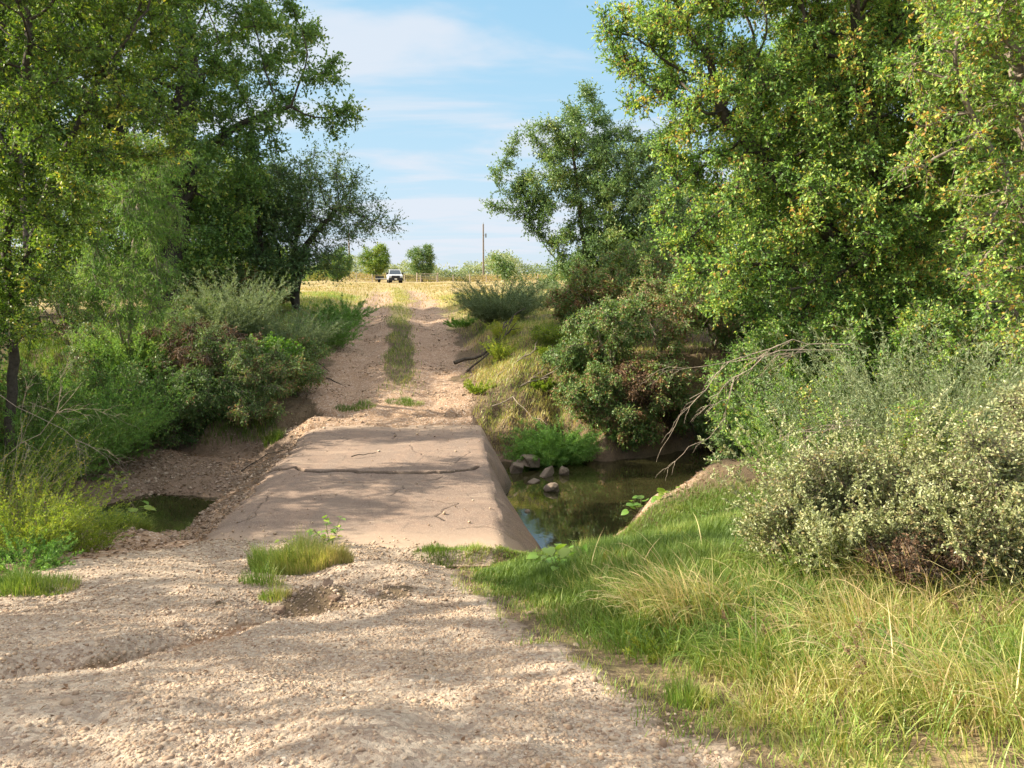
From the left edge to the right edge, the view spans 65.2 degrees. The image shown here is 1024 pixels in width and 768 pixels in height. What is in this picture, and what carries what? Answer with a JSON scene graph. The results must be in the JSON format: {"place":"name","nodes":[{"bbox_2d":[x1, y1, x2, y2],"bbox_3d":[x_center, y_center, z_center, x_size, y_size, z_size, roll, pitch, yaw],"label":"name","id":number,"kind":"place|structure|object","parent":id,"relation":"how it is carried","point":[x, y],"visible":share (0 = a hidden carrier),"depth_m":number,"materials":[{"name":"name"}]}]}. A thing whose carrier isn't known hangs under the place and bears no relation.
{"place":"outdoors","nodes":[
{"label":"outdoors","id":0,"kind":"place"},
{"bbox_2d":[40,281,711,311],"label":"field grass","id":1,"kind":"structure","parent":0,"point":[379,284],"depth_m":58.54,"materials":[{"name":"yellow plant"}]},
{"bbox_2d":[0,539,758,767],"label":"gravel road","id":2,"kind":"structure","parent":0,"point":[416,747],"depth_m":4.38,"materials":[{"name":"beige gravel"}]},
{"bbox_2d":[0,563,81,596],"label":"grass tuft","id":3,"kind":"object","parent":2,"relation":"on","point":[14,584],"visible":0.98,"depth_m":7.40,"materials":[{"name":"green plant"}]},
{"bbox_2d":[0,538,486,617],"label":"gravel","id":4,"kind":"structure","parent":2,"relation":"on","point":[446,596],"depth_m":7.46,"materials":[{"name":"beige gravel"}]},
{"bbox_2d":[243,526,354,575],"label":"grass tuft","id":5,"kind":"object","parent":2,"relation":"on","point":[302,556],"visible":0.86,"depth_m":8.28,"materials":[{"name":"green grass"}]},
{"bbox_2d":[210,583,429,618],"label":"dirt crumbs","id":6,"kind":"object","parent":2,"relation":"on","point":[293,596],"visible":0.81,"depth_m":6.78,"materials":[{"name":"stone"}]},
{"bbox_2d":[412,538,493,569],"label":"grass tuft","id":7,"kind":"object","parent":2,"relation":"on","point":[439,548],"visible":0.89,"depth_m":9.72,"materials":[{"name":"green plant"}]},
{"bbox_2d":[287,288,490,437],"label":"dirt road","id":8,"kind":"structure","parent":0,"point":[384,414],"depth_m":22.58,"materials":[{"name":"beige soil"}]},
{"bbox_2d":[375,287,423,395],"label":"grass strip","id":9,"kind":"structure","parent":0,"point":[404,334],"depth_m":27.86,"materials":[{"name":"green plant"}]},
{"bbox_2d":[0,0,920,273],"label":"sky","id":10,"kind":"structure","parent":0,"point":[442,83],"materials":[{"name":"blue"}]},
{"bbox_2d":[0,274,1023,767],"bbox_3d":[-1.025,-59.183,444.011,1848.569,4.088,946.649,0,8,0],"label":"ground","id":11,"kind":"structure","parent":0,"point":[674,442],"depth_m":9.63,"materials":[{"name":"brown soil"}]},
{"bbox_2d":[0,523,82,573],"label":"shrub","id":12,"kind":"object","parent":11,"relation":"on","point":[49,555],"visible":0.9,"depth_m":8.39,"materials":[{"name":"green plant"}]},
{"bbox_2d":[0,411,103,532],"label":"shrub","id":13,"kind":"object","parent":11,"relation":"on","point":[55,454],"visible":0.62,"depth_m":10.97,"materials":[{"name":"green plant"}]},
{"bbox_2d":[0,0,111,338],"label":"elm tree","id":14,"kind":"object","parent":11,"relation":"on","point":[35,194],"visible":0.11,"depth_m":23.42,"materials":[{"name":"green plant"}]},
{"bbox_2d":[0,449,137,556],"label":"shrub","id":15,"kind":"object","parent":11,"relation":"on","point":[54,516],"visible":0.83,"depth_m":9.23,"materials":[{"name":"green plant"}]},
{"bbox_2d":[19,273,127,346],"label":"bush","id":16,"kind":"object","parent":11,"relation":"on","point":[67,317],"visible":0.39,"depth_m":21.99,"materials":[{"name":"green plant"}]},
{"bbox_2d":[0,366,154,510],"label":"shrub","id":17,"kind":"object","parent":11,"relation":"on","point":[48,441],"visible":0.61,"depth_m":14.02,"materials":[{"name":"green plant"}]},
{"bbox_2d":[0,496,154,552],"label":"shrub","id":18,"kind":"object","parent":11,"relation":"on","point":[96,541],"visible":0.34,"depth_m":9.97,"materials":[{"name":"green plant"}]},
{"bbox_2d":[61,317,164,377],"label":"bush","id":19,"kind":"object","parent":11,"relation":"on","point":[81,363],"visible":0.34,"depth_m":20.19,"materials":[{"name":"green plant"}]},
{"bbox_2d":[41,125,202,367],"bbox_3d":[-8.946,-2.516,17.711,4.878,5.990,3.015,6,10,38],"label":"willow tree","id":20,"kind":"object","parent":11,"relation":"on","point":[145,233],"visible":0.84,"depth_m":16.80,"materials":[{"name":"green plant"}]},
{"bbox_2d":[52,304,211,380],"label":"shrub","id":21,"kind":"object","parent":11,"relation":"on","point":[116,352],"visible":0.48,"depth_m":19.87,"materials":[{"name":"green plant"}]},
{"bbox_2d":[72,352,202,417],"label":"bush","id":22,"kind":"object","parent":11,"relation":"on","point":[171,373],"visible":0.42,"depth_m":18.82,"materials":[{"name":"green plant"}]},
{"bbox_2d":[121,389,211,448],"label":"bush","id":23,"kind":"object","parent":11,"relation":"on","point":[168,439],"visible":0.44,"depth_m":18.88,"materials":[{"name":"green plant"}]},
{"bbox_2d":[0,0,369,313],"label":"oak tree","id":24,"kind":"object","parent":11,"relation":"on","point":[218,68],"visible":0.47,"depth_m":25.19,"materials":[{"name":"green plant"}]},
{"bbox_2d":[136,316,266,382],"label":"bush","id":25,"kind":"object","parent":11,"relation":"on","point":[177,348],"visible":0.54,"depth_m":19.67,"materials":[{"name":"green plant"}]},
{"bbox_2d":[159,295,261,353],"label":"shrub","id":26,"kind":"object","parent":11,"relation":"on","point":[177,331],"visible":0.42,"depth_m":20.54,"materials":[{"name":"green plant"}]},
{"bbox_2d":[160,260,262,309],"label":"bush","id":27,"kind":"object","parent":11,"relation":"on","point":[241,275],"visible":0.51,"depth_m":26.88,"materials":[{"name":"green plant"}]},
{"bbox_2d":[169,363,258,422],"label":"bush","id":28,"kind":"object","parent":11,"relation":"on","point":[209,399],"visible":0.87,"depth_m":18.79,"materials":[{"name":"green plant"}]},
{"bbox_2d":[165,261,302,342],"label":"shrub","id":29,"kind":"object","parent":11,"relation":"on","point":[249,308],"visible":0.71,"depth_m":21.45,"materials":[{"name":"green plant"}]},
{"bbox_2d":[184,326,291,381],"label":"bush","id":30,"kind":"object","parent":11,"relation":"on","point":[234,354],"visible":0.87,"depth_m":19.49,"materials":[{"name":"green plant"}]},
{"bbox_2d":[212,386,291,428],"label":"bush","id":31,"kind":"object","parent":11,"relation":"on","point":[242,412],"visible":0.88,"depth_m":18.89,"materials":[{"name":"green plant"}]},
{"bbox_2d":[194,156,316,311],"bbox_3d":[-9.144,-5.283,28.515,4.419,5.786,4.097,0,8,0],"label":"oak tree","id":32,"kind":"object","parent":11,"relation":"on","point":[261,249],"visible":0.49,"depth_m":28.02,"materials":[{"name":"green plant"}]},
{"bbox_2d":[227,354,296,401],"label":"bush","id":33,"kind":"object","parent":11,"relation":"on","point":[254,376],"visible":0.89,"depth_m":19.26,"materials":[{"name":"green plant"}]},
{"bbox_2d":[248,349,327,396],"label":"bush","id":34,"kind":"object","parent":11,"relation":"on","point":[303,373],"visible":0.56,"depth_m":20.08,"materials":[{"name":"green plant"}]},
{"bbox_2d":[240,296,357,346],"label":"shrub","id":35,"kind":"object","parent":11,"relation":"on","point":[311,330],"visible":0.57,"depth_m":22.90,"materials":[{"name":"green plant"}]},
{"bbox_2d":[274,306,372,351],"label":"shrub","id":36,"kind":"object","parent":11,"relation":"on","point":[343,340],"visible":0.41,"depth_m":25.80,"materials":[{"name":"green plant"}]},
{"bbox_2d":[237,134,412,310],"bbox_3d":[-7.020,-5.896,29.515,6.813,6.538,4.940,0,8,0],"label":"oak tree","id":37,"kind":"object","parent":11,"relation":"on","point":[334,210],"visible":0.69,"depth_m":29.07,"materials":[{"name":"green plant"}]},
{"bbox_2d":[18,249,637,279],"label":"brush","id":38,"kind":"object","parent":11,"relation":"on","point":[464,272],"visible":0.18,"depth_m":167.53,"materials":[{"name":"green plant"}]},
{"bbox_2d":[305,293,383,325],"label":"shrub","id":39,"kind":"object","parent":11,"relation":"on","point":[357,314],"visible":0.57,"depth_m":30.66,"materials":[{"name":"green plant"}]},
{"bbox_2d":[206,425,541,552],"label":"concrete slab","id":40,"kind":"structure","parent":11,"relation":"on","point":[421,460],"depth_m":12.89,"materials":[{"name":"beige concrete"}]},
{"bbox_2d":[356,241,392,280],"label":"tree","id":41,"kind":"object","parent":11,"relation":"on","point":[379,261],"visible":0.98,"depth_m":133.86,"materials":[{"name":"green plant"}]},
{"bbox_2d":[22,290,729,430],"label":"verge grass","id":42,"kind":"structure","parent":11,"relation":"on","point":[328,295],"depth_m":25.25,"materials":[{"name":"plant"}]},
{"bbox_2d":[5,342,768,569],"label":"leaf litter","id":43,"kind":"object","parent":11,"relation":"on","point":[200,538],"visible":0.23,"depth_m":14.85,"materials":[{"name":"brown plant"}]},
{"bbox_2d":[23,419,765,539],"bbox_3d":[0.152,1.650,19.137,60.794,1.455,15.116,0,8,-3],"label":"creek bed","id":44,"kind":"object","parent":11,"relation":"on","point":[203,449],"visible":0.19,"depth_m":17.60,"materials":[{"name":"brown soil"}]},
{"bbox_2d":[0,367,82,466],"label":"bush","id":45,"kind":"object","parent":44,"relation":"on","point":[38,381],"visible":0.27,"depth_m":16.32,"materials":[{"name":"green plant"}]},
{"bbox_2d":[0,341,201,495],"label":"shrub","id":46,"kind":"object","parent":44,"relation":"on","point":[117,441],"visible":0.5,"depth_m":16.04,"materials":[{"name":"green plant"}]},
{"bbox_2d":[0,341,206,466],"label":"shrub","id":47,"kind":"object","parent":44,"relation":"on","point":[151,432],"visible":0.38,"depth_m":17.61,"materials":[{"name":"green plant"}]},
{"bbox_2d":[0,0,214,497],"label":"elm tree","id":48,"kind":"object","parent":44,"relation":"on","point":[61,170],"visible":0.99,"depth_m":13.50,"materials":[{"name":"green plant"}]},
{"bbox_2d":[0,332,285,447],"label":"bank grass","id":49,"kind":"structure","parent":44,"relation":"on","point":[273,436],"depth_m":20.41,"materials":[{"name":"green plant"}]},
{"bbox_2d":[69,493,217,531],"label":"puddle","id":50,"kind":"object","parent":44,"relation":"on","point":[176,512],"visible":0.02,"depth_m":14.86,"materials":[{"name":"liquid"}]},
{"bbox_2d":[3,426,303,541],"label":"bed stones","id":51,"kind":"object","parent":44,"relation":"on","point":[174,467],"visible":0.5,"depth_m":16.13,"materials":[{"name":"stone"}]},
{"bbox_2d":[405,242,436,281],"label":"tree","id":52,"kind":"object","parent":11,"relation":"on","point":[420,257],"visible":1,"depth_m":129.88,"materials":[{"name":"green plant"}]},
{"bbox_2d":[290,271,563,281],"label":"brush","id":53,"kind":"object","parent":11,"relation":"on","point":[459,278],"visible":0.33,"depth_m":133.65,"materials":[{"name":"green plant"}]},
{"bbox_2d":[443,272,554,323],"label":"shrub","id":54,"kind":"object","parent":11,"relation":"on","point":[492,306],"visible":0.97,"depth_m":27.42,"materials":[{"name":"green plant"}]},
{"bbox_2d":[461,335,635,451],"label":"verge grass","id":55,"kind":"structure","parent":11,"relation":"on","point":[498,376],"depth_m":20.79,"materials":[{"name":"plant"}]},
{"bbox_2d":[496,422,608,467],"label":"shrub","id":56,"kind":"object","parent":11,"relation":"on","point":[559,455],"visible":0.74,"depth_m":18.34,"materials":[{"name":"green plant"}]},
{"bbox_2d":[527,320,589,346],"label":"bush","id":57,"kind":"object","parent":11,"relation":"on","point":[549,335],"visible":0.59,"depth_m":22.40,"materials":[{"name":"green plant"}]},
{"bbox_2d":[499,412,626,456],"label":"shrub","id":58,"kind":"object","parent":11,"relation":"on","point":[585,440],"visible":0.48,"depth_m":18.88,"materials":[{"name":"green plant"}]},
{"bbox_2d":[536,334,607,375],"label":"bush","id":59,"kind":"object","parent":11,"relation":"on","point":[552,357],"visible":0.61,"depth_m":20.28,"materials":[{"name":"green plant"}]},
{"bbox_2d":[545,357,629,431],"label":"bush","id":60,"kind":"object","parent":11,"relation":"on","point":[598,383],"visible":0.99,"depth_m":18.81,"materials":[{"name":"green plant"}]},
{"bbox_2d":[546,257,640,330],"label":"bush","id":61,"kind":"object","parent":11,"relation":"on","point":[580,288],"visible":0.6,"depth_m":23.34,"materials":[{"name":"green plant"}]},
{"bbox_2d":[557,292,656,368],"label":"bush","id":62,"kind":"object","parent":11,"relation":"on","point":[620,315],"visible":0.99,"depth_m":19.66,"materials":[{"name":"green plant"}]},
{"bbox_2d":[478,77,741,289],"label":"oak tree","id":63,"kind":"object","parent":11,"relation":"on","point":[607,188],"visible":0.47,"depth_m":55.77,"materials":[{"name":"green leaf"},{"name":"grey bark"}]},
{"bbox_2d":[588,398,669,451],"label":"bush","id":64,"kind":"object","parent":11,"relation":"on","point":[639,424],"visible":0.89,"depth_m":18.70,"materials":[{"name":"green plant"}]},
{"bbox_2d":[613,359,679,410],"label":"bush","id":65,"kind":"object","parent":11,"relation":"on","point":[631,392],"visible":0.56,"depth_m":18.87,"materials":[{"name":"green plant"}]},
{"bbox_2d":[596,233,712,325],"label":"bush","id":66,"kind":"object","parent":11,"relation":"on","point":[633,265],"visible":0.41,"depth_m":23.80,"materials":[{"name":"green plant"}]},
{"bbox_2d":[610,273,714,358],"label":"bush","id":67,"kind":"object","parent":11,"relation":"on","point":[670,330],"visible":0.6,"depth_m":20.36,"materials":[{"name":"green plant"}]},
{"bbox_2d":[623,347,705,421],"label":"bush","id":68,"kind":"object","parent":11,"relation":"on","point":[678,400],"visible":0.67,"depth_m":18.95,"materials":[{"name":"green plant"}]},
{"bbox_2d":[579,542,787,641],"bbox_3d":[1.149,1.429,5.558,1.446,0.587,1.397,0,8,0],"label":"grass clump","id":69,"kind":"object","parent":11,"relation":"on","point":[660,599],"visible":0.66,"depth_m":5.48,"materials":[{"name":"plant"}]},
{"bbox_2d":[626,174,740,298],"bbox_3d":[6.737,-5.041,28.672,5.352,5.038,3.986,0,8,0],"label":"oak tree","id":70,"kind":"object","parent":11,"relation":"on","point":[641,197],"visible":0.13,"depth_m":28.16,"materials":[{"name":"green plant"}]},
{"bbox_2d":[662,662,720,710],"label":"grass tuft","id":71,"kind":"object","parent":11,"relation":"on","point":[689,691],"visible":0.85,"depth_m":3.99,"materials":[{"name":"plant"}]},
{"bbox_2d":[669,388,735,449],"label":"bush","id":72,"kind":"object","parent":11,"relation":"on","point":[699,421],"visible":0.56,"depth_m":19.68,"materials":[{"name":"green plant"}]},
{"bbox_2d":[666,268,766,348],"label":"bush","id":73,"kind":"object","parent":11,"relation":"on","point":[721,331],"visible":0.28,"depth_m":21.25,"materials":[{"name":"green plant"}]},
{"bbox_2d":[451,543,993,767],"bbox_3d":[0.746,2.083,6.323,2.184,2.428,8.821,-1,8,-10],"label":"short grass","id":74,"kind":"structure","parent":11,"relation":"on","point":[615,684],"depth_m":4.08,"materials":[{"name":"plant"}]},
{"bbox_2d":[704,387,786,463],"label":"bush","id":75,"kind":"object","parent":11,"relation":"on","point":[720,440],"visible":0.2,"depth_m":16.31,"materials":[{"name":"green plant"}]},
{"bbox_2d":[702,214,797,384],"bbox_3d":[7.336,-2.301,22.259,4.584,5.504,6.155,3,9,21],"label":"oak tree","id":76,"kind":"object","parent":11,"relation":"on","point":[738,328],"visible":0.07,"depth_m":21.52,"materials":[{"name":"green plant"}]},
{"bbox_2d":[661,607,864,688],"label":"grass clump","id":77,"kind":"object","parent":11,"relation":"on","point":[758,658],"visible":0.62,"depth_m":4.32,"materials":[{"name":"plant"}]},
{"bbox_2d":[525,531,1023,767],"bbox_3d":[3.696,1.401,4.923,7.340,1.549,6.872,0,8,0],"label":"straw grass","id":78,"kind":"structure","parent":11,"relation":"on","point":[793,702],"depth_m":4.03,"materials":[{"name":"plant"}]},
{"bbox_2d":[533,532,1023,767],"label":"grass","id":79,"kind":"structure","parent":11,"relation":"on","point":[951,609],"depth_m":4.69,"materials":[{"name":"green plant"}]},
{"bbox_2d":[696,316,864,480],"bbox_3d":[3.583,0.215,11.176,2.153,2.514,2.329,0,8,0],"label":"bush","id":80,"kind":"object","parent":11,"relation":"on","point":[768,342],"visible":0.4,"depth_m":10.89,"materials":[{"name":"green plant"}]},
{"bbox_2d":[727,480,855,575],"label":"silver bush","id":81,"kind":"object","parent":11,"relation":"on","point":[747,538],"visible":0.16,"depth_m":6.29,"materials":[{"name":"green plant"}]},
{"bbox_2d":[702,515,892,588],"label":"grass clump","id":82,"kind":"object","parent":11,"relation":"on","point":[796,565],"visible":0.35,"depth_m":5.97,"materials":[{"name":"plant"}]},
{"bbox_2d":[586,0,1023,386],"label":"elm tree","id":83,"kind":"object","parent":11,"relation":"on","point":[882,235],"visible":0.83,"depth_m":10.11,"materials":[{"name":"green plant"}]},
{"bbox_2d":[710,377,927,502],"bbox_3d":[3.475,0.775,9.166,2.321,1.700,2.377,7,11,42],"label":"shrub","id":84,"kind":"object","parent":11,"relation":"on","point":[760,422],"visible":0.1,"depth_m":9.23,"materials":[{"name":"green plant"}]},
{"bbox_2d":[769,388,873,494],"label":"bush","id":85,"kind":"object","parent":11,"relation":"on","point":[803,434],"visible":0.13,"depth_m":7.59,"materials":[{"name":"green plant"}]},
{"bbox_2d":[697,406,956,573],"bbox_3d":[2.504,0.943,6.254,1.836,1.376,2.329,0,8,0],"label":"silver shrub","id":86,"kind":"object","parent":11,"relation":"on","point":[853,529],"visible":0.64,"depth_m":5.91,"materials":[{"name":"green plant"}]},
{"bbox_2d":[728,558,987,668],"bbox_3d":[2.057,1.361,4.848,1.562,0.714,1.581,0,8,0],"label":"grass clump","id":87,"kind":"object","parent":11,"relation":"on","point":[852,619],"visible":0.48,"depth_m":4.73,"materials":[{"name":"plant"}]},
{"bbox_2d":[773,293,957,441],"bbox_3d":[4.497,0.118,10.436,2.195,2.654,2.157,0,8,0],"label":"bush","id":88,"kind":"object","parent":11,"relation":"on","point":[861,331],"visible":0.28,"depth_m":9.91,"materials":[{"name":"green plant"}]},
{"bbox_2d":[714,0,1023,421],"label":"elm tree","id":89,"kind":"object","parent":11,"relation":"on","point":[779,25],"visible":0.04,"depth_m":12.77,"materials":[{"name":"green plant"}]},
{"bbox_2d":[738,429,1000,581],"bbox_3d":[2.842,1.039,6.223,2.038,1.369,1.314,3,8,20],"label":"silver bush","id":90,"kind":"object","parent":11,"relation":"on","point":[852,467],"visible":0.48,"depth_m":6.12,"materials":[{"name":"green plant"}]},
{"bbox_2d":[728,313,1022,478],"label":"shrub","id":91,"kind":"object","parent":11,"relation":"on","point":[784,444],"visible":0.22,"depth_m":8.09,"materials":[{"name":"green plant"}]},
{"bbox_2d":[742,297,1023,450],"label":"shrub","id":92,"kind":"object","parent":11,"relation":"on","point":[913,376],"visible":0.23,"depth_m":8.20,"materials":[{"name":"green plant"}]},
{"bbox_2d":[793,533,974,608],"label":"grass clump","id":93,"kind":"object","parent":11,"relation":"on","point":[882,588],"visible":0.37,"depth_m":5.58,"materials":[{"name":"plant"}]},
{"bbox_2d":[753,377,1023,540],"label":"silver shrub","id":94,"kind":"object","parent":11,"relation":"on","point":[909,448],"visible":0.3,"depth_m":6.25,"materials":[{"name":"green plant"}]},
{"bbox_2d":[833,527,981,601],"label":"dead bush","id":95,"kind":"object","parent":11,"relation":"on","point":[903,559],"visible":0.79,"depth_m":5.62,"materials":[{"name":"brown plant"}]},
{"bbox_2d":[798,309,1023,472],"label":"shrub","id":96,"kind":"object","parent":11,"relation":"on","point":[870,395],"visible":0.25,"depth_m":7.52,"materials":[{"name":"green plant"}]},
{"bbox_2d":[804,613,1023,737],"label":"grass clump","id":97,"kind":"object","parent":11,"relation":"on","point":[984,688],"visible":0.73,"depth_m":3.61,"materials":[{"name":"plant"}]},
{"bbox_2d":[830,417,1023,592],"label":"silver shrub","id":98,"kind":"object","parent":11,"relation":"on","point":[1004,507],"visible":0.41,"depth_m":5.53,"materials":[{"name":"green plant"}]},
{"bbox_2d":[848,308,1023,465],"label":"shrub","id":99,"kind":"object","parent":11,"relation":"on","point":[975,348],"visible":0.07,"depth_m":8.07,"materials":[{"name":"green plant"}]},
{"bbox_2d":[861,392,1017,507],"bbox_3d":[3.784,0.786,7.183,1.263,1.413,1.243,2,8,17],"label":"bush","id":100,"kind":"object","parent":11,"relation":"on","point":[913,408],"visible":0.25,"depth_m":7.12,"materials":[{"name":"green plant"}]},
{"bbox_2d":[877,0,1023,340],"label":"elm tree","id":101,"kind":"object","parent":11,"relation":"on","point":[977,21],"visible":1,"depth_m":7.65,"materials":[{"name":"green plant"}]},
{"bbox_2d":[880,296,1023,442],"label":"bush","id":102,"kind":"object","parent":11,"relation":"on","point":[952,347],"visible":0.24,"depth_m":9.42,"materials":[{"name":"green plant"}]},
{"bbox_2d":[927,368,1023,602],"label":"silver bush","id":103,"kind":"object","parent":11,"relation":"on","point":[995,481],"visible":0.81,"depth_m":5.61,"materials":[{"name":"green plant"}]},
{"bbox_2d":[501,445,754,552],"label":"creek water","id":104,"kind":"structure","parent":0,"point":[590,498],"depth_m":16.19,"materials":[{"name":"green liquid"}]},
{"bbox_2d":[470,467,1013,634],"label":"grass","id":105,"kind":"structure","parent":0,"point":[527,572],"depth_m":6.95,"materials":[{"name":"green plant"}]},
{"bbox_2d":[569,513,1023,766],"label":"long grass","id":106,"kind":"structure","parent":0,"point":[938,669],"depth_m":4.39,"materials":[{"name":"plant"}]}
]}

